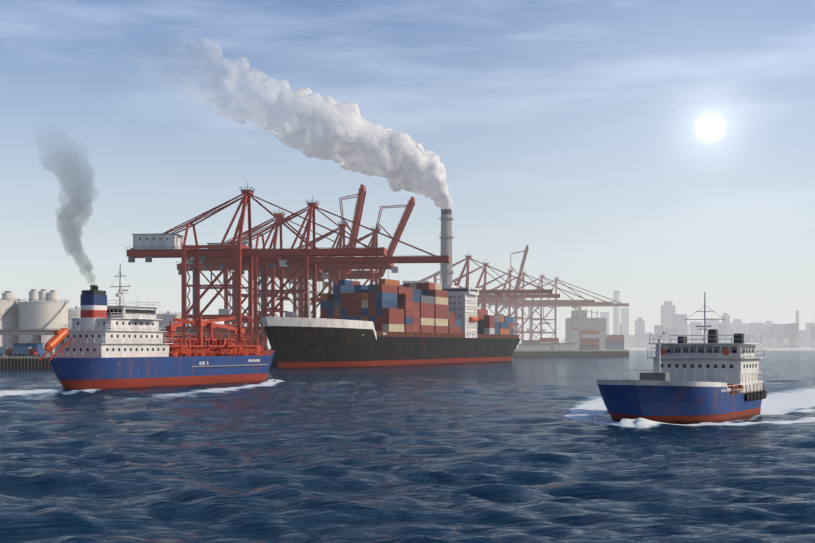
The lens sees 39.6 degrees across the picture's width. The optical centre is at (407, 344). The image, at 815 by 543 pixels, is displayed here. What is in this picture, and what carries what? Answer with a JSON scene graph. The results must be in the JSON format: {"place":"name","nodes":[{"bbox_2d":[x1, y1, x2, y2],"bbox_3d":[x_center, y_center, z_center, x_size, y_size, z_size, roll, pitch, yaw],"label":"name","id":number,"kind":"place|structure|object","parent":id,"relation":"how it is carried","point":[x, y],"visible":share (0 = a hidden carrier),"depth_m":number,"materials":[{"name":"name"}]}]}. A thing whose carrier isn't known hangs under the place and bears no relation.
{"place":"outdoors","nodes":[
{"label":"outdoors","id":0,"kind":"place"},
{"bbox_2d":[120,32,452,209],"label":"smoke plume","id":1,"kind":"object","parent":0,"point":[345,134],"depth_m":687.52,"materials":[{"name":"white"}]},
{"bbox_2d":[0,348,633,369],"bbox_3d":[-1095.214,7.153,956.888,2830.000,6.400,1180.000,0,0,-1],"label":"harbour quay","id":2,"kind":"structure","parent":0,"point":[22,362],"depth_m":775.56,"materials":[{"name":"concrete"}]},
{"bbox_2d":[0,335,188,356],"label":"shipping containers","id":3,"kind":"object","parent":2,"relation":"on","point":[27,349],"visible":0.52,"depth_m":386.92,"materials":[{"name":"metal"}]},
{"bbox_2d":[0,328,197,342],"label":"pipe rack","id":4,"kind":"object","parent":2,"relation":"on","point":[36,334],"depth_m":446.95,"materials":[{"name":"metal"}]},
{"bbox_2d":[0,289,203,353],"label":"storage tanks","id":5,"kind":"object","parent":2,"relation":"on","point":[43,308],"visible":0.38,"depth_m":510.97,"materials":[{"name":"grey metal"}]},
{"bbox_2d":[125,182,386,344],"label":"gantry crane","id":6,"kind":"object","parent":2,"relation":"on","point":[149,247],"visible":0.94,"depth_m":446.64,"materials":[{"name":"red paint"}]},
{"bbox_2d":[176,208,393,350],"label":"gantry crane","id":7,"kind":"object","parent":2,"relation":"on","point":[319,267],"visible":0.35,"depth_m":526.15,"materials":[{"name":"red paint"}]},
{"bbox_2d":[260,184,365,317],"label":"gantry crane","id":8,"kind":"object","parent":2,"relation":"on","point":[357,216],"visible":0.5,"depth_m":571.12,"materials":[{"name":"red paint"}]},
{"bbox_2d":[202,195,449,350],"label":"gantry crane","id":9,"kind":"object","parent":2,"relation":"on","point":[305,261],"visible":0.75,"depth_m":485.35,"materials":[{"name":"red paint"}]},
{"bbox_2d":[287,197,414,301],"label":"gantry crane","id":10,"kind":"object","parent":2,"relation":"on","point":[371,275],"visible":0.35,"depth_m":595.57,"materials":[{"name":"red paint"}]},
{"bbox_2d":[165,307,623,349],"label":"port buildings","id":11,"kind":"structure","parent":2,"relation":"on","point":[591,335],"depth_m":936.29,"materials":[{"name":"grey metal"}]},
{"bbox_2d":[439,209,453,284],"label":"smokestack","id":12,"kind":"object","parent":2,"relation":"on","point":[446,236],"visible":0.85,"depth_m":696.81,"materials":[{"name":"concrete"}]},
{"bbox_2d":[402,251,551,314],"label":"gantry crane","id":13,"kind":"object","parent":2,"relation":"on","point":[498,292],"visible":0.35,"depth_m":776.14,"materials":[{"name":"red paint"}]},
{"bbox_2d":[477,245,528,316],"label":"gantry crane","id":14,"kind":"object","parent":2,"relation":"on","point":[508,300],"visible":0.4,"depth_m":925.91,"materials":[{"name":"red paint"}]},
{"bbox_2d":[453,263,559,324],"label":"gantry crane","id":15,"kind":"object","parent":2,"relation":"on","point":[483,297],"visible":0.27,"depth_m":845.00,"materials":[{"name":"red paint"}]},
{"bbox_2d":[477,272,594,339],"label":"gantry crane","id":16,"kind":"object","parent":2,"relation":"on","point":[544,302],"visible":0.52,"depth_m":955.34,"materials":[{"name":"red paint"}]},
{"bbox_2d":[489,275,612,348],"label":"gantry crane","id":17,"kind":"object","parent":2,"relation":"on","point":[528,330],"visible":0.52,"depth_m":994.09,"materials":[{"name":"red paint"}]},
{"bbox_2d":[505,275,628,339],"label":"gantry crane","id":18,"kind":"object","parent":2,"relation":"on","point":[556,278],"visible":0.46,"depth_m":1036.76,"materials":[{"name":"red paint"}]},
{"bbox_2d":[613,291,620,334],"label":"chimney","id":19,"kind":"object","parent":2,"relation":"on","point":[616,316],"visible":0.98,"depth_m":1449.36,"materials":[{"name":"concrete"}]},
{"bbox_2d":[0,345,814,542],"bbox_3d":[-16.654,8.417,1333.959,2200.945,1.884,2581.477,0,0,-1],"label":"sea water","id":20,"kind":"structure","parent":0,"point":[382,435],"depth_m":81.34,"materials":[{"name":"blue liquid"}]},
{"bbox_2d":[39,264,274,389],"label":"tanker ship","id":21,"kind":"object","parent":20,"relation":"on","point":[102,345],"visible":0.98,"depth_m":216.07,"materials":[{"name":"paint"}]},
{"bbox_2d":[261,267,520,368],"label":"container ship","id":22,"kind":"object","parent":20,"relation":"on","point":[385,322],"visible":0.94,"depth_m":451.59,"materials":[{"name":"paint"}]},
{"bbox_2d":[596,292,766,423],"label":"coaster ship","id":23,"kind":"object","parent":20,"relation":"on","point":[712,379],"visible":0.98,"depth_m":124.61,"materials":[{"name":"paint"}]},
{"bbox_2d":[0,0,814,344],"label":"sky","id":24,"kind":"structure","parent":0,"point":[652,152],"materials":[{"name":"blue"}]},
{"bbox_2d":[268,346,814,350],"bbox_3d":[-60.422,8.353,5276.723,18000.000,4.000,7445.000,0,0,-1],"label":"shore ground","id":25,"kind":"structure","parent":0,"point":[767,349],"depth_m":1560.91,"materials":[{"name":"grey concrete"}]},
{"bbox_2d":[269,337,814,348],"bbox_3d":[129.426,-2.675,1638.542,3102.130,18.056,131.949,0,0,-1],"label":"treeline","id":26,"kind":"object","parent":25,"relation":"on","point":[805,342],"visible":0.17,"depth_m":1633.33,"materials":[{"name":"green plant"}]},
{"bbox_2d":[600,301,814,347],"bbox_3d":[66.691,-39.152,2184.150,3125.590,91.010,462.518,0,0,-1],"label":"city skyline","id":27,"kind":"structure","parent":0,"point":[672,323],"depth_m":2133.35,"materials":[{"name":"grey concrete"}]}
]}

